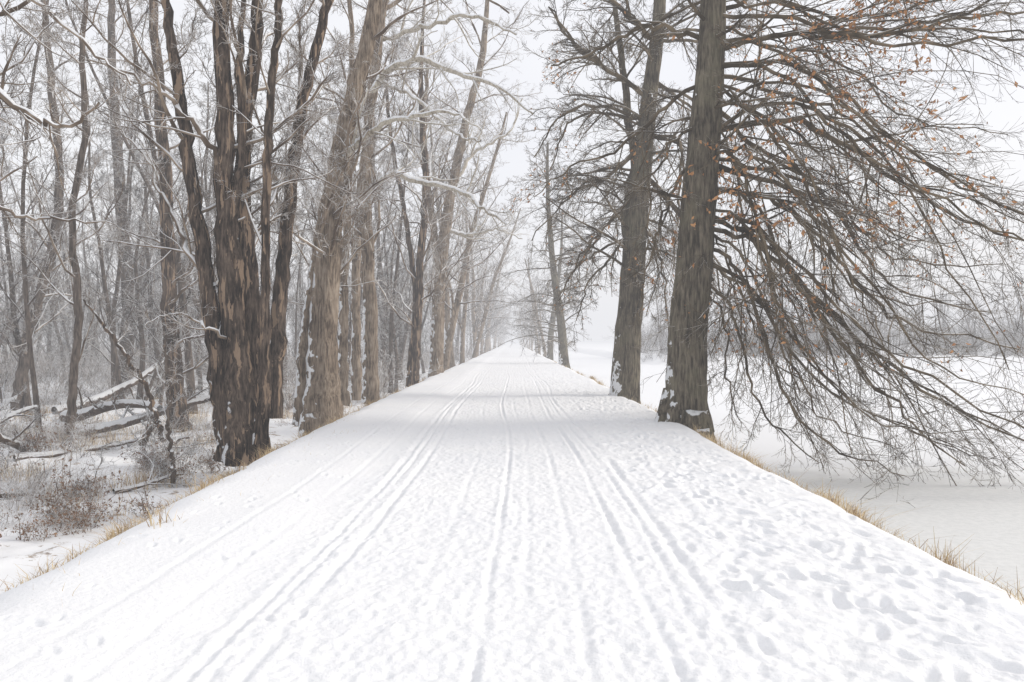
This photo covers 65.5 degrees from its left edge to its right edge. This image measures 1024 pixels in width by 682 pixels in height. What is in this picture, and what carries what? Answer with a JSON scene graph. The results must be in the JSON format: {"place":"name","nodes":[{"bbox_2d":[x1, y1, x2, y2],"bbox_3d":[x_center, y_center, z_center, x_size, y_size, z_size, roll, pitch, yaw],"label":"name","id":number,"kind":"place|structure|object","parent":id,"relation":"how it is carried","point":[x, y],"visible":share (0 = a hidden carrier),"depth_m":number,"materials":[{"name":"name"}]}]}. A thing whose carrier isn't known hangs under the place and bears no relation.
{"place":"outdoors","nodes":[
{"label":"outdoors","id":0,"kind":"place"},
{"bbox_2d":[0,393,380,527],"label":"woodland grass","id":1,"kind":"structure","parent":0,"point":[136,479],"depth_m":17.09,"materials":[{"name":"plant"}]},
{"bbox_2d":[0,342,1023,681],"bbox_3d":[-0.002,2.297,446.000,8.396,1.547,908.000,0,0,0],"label":"snowy path","id":2,"kind":"structure","parent":0,"point":[510,512],"depth_m":5.40,"materials":[{"name":"white snow"}]},
{"bbox_2d":[0,342,1023,593],"bbox_3d":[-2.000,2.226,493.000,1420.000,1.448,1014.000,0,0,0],"label":"snowy ground","id":3,"kind":"structure","parent":0,"point":[18,554],"depth_m":15.80,"materials":[{"name":"white snow"}]},
{"bbox_2d":[0,370,28,427],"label":"fallen log","id":4,"kind":"object","parent":3,"relation":"on","point":[12,399],"visible":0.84,"depth_m":22.11,"materials":[{"name":"grey plant"}]},
{"bbox_2d":[0,404,41,451],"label":"fallen log","id":5,"kind":"object","parent":3,"relation":"on","point":[8,440],"visible":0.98,"depth_m":16.69,"materials":[{"name":"grey plant"}]},
{"bbox_2d":[0,400,47,445],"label":"fallen log","id":6,"kind":"object","parent":3,"relation":"on","point":[24,410],"visible":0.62,"depth_m":19.07,"materials":[{"name":"white plant"}]},
{"bbox_2d":[0,0,123,410],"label":"swamp maple tree","id":7,"kind":"object","parent":3,"relation":"on","point":[21,373],"visible":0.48,"depth_m":27.90,"materials":[{"name":"grey plant"}]},
{"bbox_2d":[0,449,128,497],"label":"fallen log","id":8,"kind":"object","parent":3,"relation":"on","point":[96,471],"visible":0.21,"depth_m":13.09,"materials":[{"name":"grey plant"}]},
{"bbox_2d":[0,0,136,440],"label":"swamp maple tree","id":9,"kind":"object","parent":3,"relation":"on","point":[76,348],"visible":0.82,"depth_m":19.94,"materials":[{"name":"grey plant"}]},
{"bbox_2d":[13,431,140,460],"bbox_3d":[-9.400,2.259,17.245,2.512,0.786,1.367,0,0,-38],"label":"fallen log","id":10,"kind":"object","parent":3,"relation":"on","point":[111,444],"visible":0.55,"depth_m":16.88,"materials":[{"name":"grey plant"}]},
{"bbox_2d":[0,0,163,272],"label":"shade tree","id":11,"kind":"object","parent":3,"relation":"on","point":[23,111],"visible":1,"depth_m":13.20,"materials":[{"name":"grey plant"}]},
{"bbox_2d":[0,442,172,540],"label":"brown leaf shrub","id":12,"kind":"object","parent":3,"relation":"on","point":[76,519],"visible":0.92,"depth_m":11.25,"materials":[{"name":"brown plant"}]},
{"bbox_2d":[36,0,185,392],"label":"swamp maple tree","id":13,"kind":"object","parent":3,"relation":"on","point":[111,27],"visible":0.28,"depth_m":36.80,"materials":[{"name":"grey plant"}]},
{"bbox_2d":[59,385,162,432],"bbox_3d":[-12.216,1.841,23.254,4.968,1.519,1.344,0,0,34],"label":"fallen log","id":14,"kind":"object","parent":3,"relation":"on","point":[102,407],"visible":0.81,"depth_m":23.05,"materials":[{"name":"brown plant"}]},
{"bbox_2d":[51,348,182,414],"bbox_3d":[-14.103,1.493,29.513,1.574,2.540,5.717,0,0,17],"label":"fallen log","id":15,"kind":"object","parent":3,"relation":"on","point":[117,389],"visible":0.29,"depth_m":28.91,"materials":[{"name":"white plant"}]},
{"bbox_2d":[83,286,165,441],"bbox_3d":[-8.268,0.482,17.104,1.785,3.321,0.941,0,0,0],"label":"leaning sapling","id":16,"kind":"object","parent":3,"relation":"on","point":[148,391],"visible":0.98,"depth_m":16.96,"materials":[{"name":"brown plant"}]},
{"bbox_2d":[60,383,203,403],"bbox_3d":[-14.869,2.324,31.385,5.126,1.365,0.736,0,0,-30],"label":"fallen log","id":17,"kind":"object","parent":3,"relation":"on","point":[155,400],"visible":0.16,"depth_m":31.64,"materials":[{"name":"plant"}]},
{"bbox_2d":[76,380,209,435],"bbox_3d":[-10.240,1.908,22.740,3.895,1.574,1.176,0,0,-23],"label":"fallen log","id":18,"kind":"object","parent":3,"relation":"on","point":[127,421],"visible":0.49,"depth_m":22.57,"materials":[{"name":"plant"}]},
{"bbox_2d":[120,389,166,452],"bbox_3d":[-7.983,1.706,17.560,0.986,1.490,2.211,0,0,-15],"label":"fallen log","id":19,"kind":"object","parent":3,"relation":"on","point":[149,433],"visible":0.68,"depth_m":17.30,"materials":[{"name":"grey wood"}]},
{"bbox_2d":[112,439,202,493],"bbox_3d":[-6.291,2.312,14.120,1.607,1.171,1.218,0,0,-36],"label":"fallen log","id":20,"kind":"object","parent":3,"relation":"on","point":[140,485],"visible":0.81,"depth_m":13.87,"materials":[{"name":"grey plant"}]},
{"bbox_2d":[141,340,198,483],"bbox_3d":[-6.073,1.234,14.096,0.991,2.605,1.031,0,0,0],"label":"sapling","id":21,"kind":"object","parent":3,"relation":"on","point":[170,445],"visible":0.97,"depth_m":14.01,"materials":[{"name":"brown plant"}]},
{"bbox_2d":[142,427,214,458],"bbox_3d":[-7.653,2.352,17.592,2.177,0.934,1.668,0,0,40],"label":"fallen log","id":22,"kind":"object","parent":3,"relation":"on","point":[178,439],"visible":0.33,"depth_m":17.51,"materials":[{"name":"grey plant"}]},
{"bbox_2d":[94,0,265,432],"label":"swamp maple tree","id":23,"kind":"object","parent":3,"relation":"on","point":[170,280],"visible":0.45,"depth_m":22.86,"materials":[{"name":"brown plant"}]},
{"bbox_2d":[0,374,397,537],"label":"woodland undergrowth","id":24,"kind":"object","parent":3,"relation":"on","point":[27,438],"visible":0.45,"depth_m":15.44,"materials":[{"name":"brown plant"}]},
{"bbox_2d":[54,430,356,599],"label":"grass stalks","id":25,"kind":"object","parent":3,"relation":"on","point":[173,523],"depth_m":6.12,"materials":[{"name":"beige plant"}]},
{"bbox_2d":[51,0,366,466],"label":"multi stem tree","id":26,"kind":"object","parent":3,"relation":"on","point":[238,377],"visible":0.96,"depth_m":14.59,"materials":[{"name":"brown plant"}]},
{"bbox_2d":[0,0,463,429],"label":"bare woodland","id":27,"kind":"object","parent":3,"relation":"on","point":[138,293],"visible":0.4,"depth_m":32.68,"materials":[{"name":"grey plant"}]},
{"bbox_2d":[0,360,467,591],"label":"dry grass verge","id":28,"kind":"structure","parent":3,"relation":"on","point":[181,497],"depth_m":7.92,"materials":[{"name":"beige plant"}]},
{"bbox_2d":[0,327,483,409],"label":"woodland thicket","id":29,"kind":"object","parent":3,"relation":"on","point":[40,365],"visible":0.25,"depth_m":39.33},
{"bbox_2d":[0,98,486,379],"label":"distant woodland","id":30,"kind":"object","parent":3,"relation":"on","point":[48,336],"visible":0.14,"depth_m":60.33,"materials":[{"name":"grey plant"}]},
{"bbox_2d":[246,0,365,417],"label":"dark leaning tree","id":31,"kind":"object","parent":3,"relation":"on","point":[278,344],"visible":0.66,"depth_m":15.92,"materials":[{"name":"brown plant"}]},
{"bbox_2d":[251,0,419,406],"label":"slender tree","id":32,"kind":"object","parent":3,"relation":"on","point":[344,366],"visible":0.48,"depth_m":21.92,"materials":[{"name":"beige plant"}]},
{"bbox_2d":[304,1,427,399],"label":"slender tree","id":33,"kind":"object","parent":3,"relation":"on","point":[355,378],"visible":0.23,"depth_m":26.87,"materials":[{"name":"beige plant"}]},
{"bbox_2d":[253,0,492,436],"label":"split trunk tree","id":34,"kind":"object","parent":3,"relation":"on","point":[317,394],"visible":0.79,"depth_m":18.38,"materials":[{"name":"beige plant"}]},
{"bbox_2d":[245,0,550,403],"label":"young maple tree","id":35,"kind":"object","parent":3,"relation":"on","point":[370,388],"visible":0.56,"depth_m":24.75,"materials":[{"name":"beige plant"}]},
{"bbox_2d":[314,0,481,386],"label":"twin stem tree","id":36,"kind":"object","parent":3,"relation":"on","point":[414,351],"visible":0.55,"depth_m":32.90,"materials":[{"name":"brown plant"}]},
{"bbox_2d":[349,100,499,367],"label":"avenue maple tree","id":37,"kind":"object","parent":3,"relation":"on","point":[447,319],"visible":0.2,"depth_m":54.92,"materials":[{"name":"beige plant"}]},
{"bbox_2d":[366,0,542,376],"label":"old maple tree","id":38,"kind":"object","parent":3,"relation":"on","point":[455,171],"visible":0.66,"depth_m":38.83,"materials":[{"name":"beige plant"}]},
{"bbox_2d":[425,181,512,364],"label":"avenue maple tree","id":39,"kind":"object","parent":3,"relation":"on","point":[463,308],"visible":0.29,"depth_m":64.59,"materials":[{"name":"beige plant"}]},
{"bbox_2d":[415,74,528,370],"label":"avenue maple tree","id":40,"kind":"object","parent":3,"relation":"on","point":[456,303],"visible":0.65,"depth_m":46.52,"materials":[{"name":"beige plant"}]},
{"bbox_2d":[461,189,536,358],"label":"avenue maple tree","id":41,"kind":"object","parent":3,"relation":"on","point":[480,331],"visible":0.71,"depth_m":77.90,"materials":[{"name":"beige plant"}]},
{"bbox_2d":[448,214,557,356],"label":"distant avenue trees","id":42,"kind":"object","parent":3,"relation":"on","point":[495,327],"visible":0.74,"depth_m":120.93,"materials":[{"name":"beige plant"}]},
{"bbox_2d":[506,208,599,359],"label":"pin oak tree","id":43,"kind":"object","parent":3,"relation":"on","point":[553,319],"visible":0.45,"depth_m":83.69,"materials":[{"name":"grey plant"}]},
{"bbox_2d":[494,137,614,367],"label":"pin oak tree","id":44,"kind":"object","parent":3,"relation":"on","point":[562,341],"visible":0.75,"depth_m":57.00,"materials":[{"name":"grey plant"}]},
{"bbox_2d":[507,0,811,403],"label":"pin oak tree","id":45,"kind":"object","parent":3,"relation":"on","point":[625,375],"visible":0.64,"depth_m":23.27,"materials":[{"name":"brown plant"}]},
{"bbox_2d":[501,0,1023,506],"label":"pin oak tree","id":46,"kind":"object","parent":3,"relation":"on","point":[685,388],"visible":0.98,"depth_m":15.30,"materials":[{"name":"brown plant"}]},
{"bbox_2d":[551,359,1023,604],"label":"dry grass verge","id":47,"kind":"structure","parent":3,"relation":"on","point":[853,512],"depth_m":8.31,"materials":[{"name":"beige plant"}]},
{"bbox_2d":[603,298,1023,361],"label":"bank brush","id":48,"kind":"object","parent":3,"relation":"on","point":[901,339],"visible":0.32,"depth_m":98.12,"materials":[{"name":"grey plant"}]},
{"bbox_2d":[617,245,1023,356],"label":"bank treeline","id":49,"kind":"object","parent":3,"relation":"on","point":[880,326],"visible":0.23,"depth_m":105.45,"materials":[{"name":"grey plant"}]},
{"bbox_2d":[0,0,1023,342],"label":"sky","id":50,"kind":"structure","parent":0,"point":[673,66],"materials":[{"name":"white"}]},
{"bbox_2d":[533,346,1023,601],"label":"frozen canal","id":51,"kind":"structure","parent":0,"point":[989,520],"depth_m":17.62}
]}

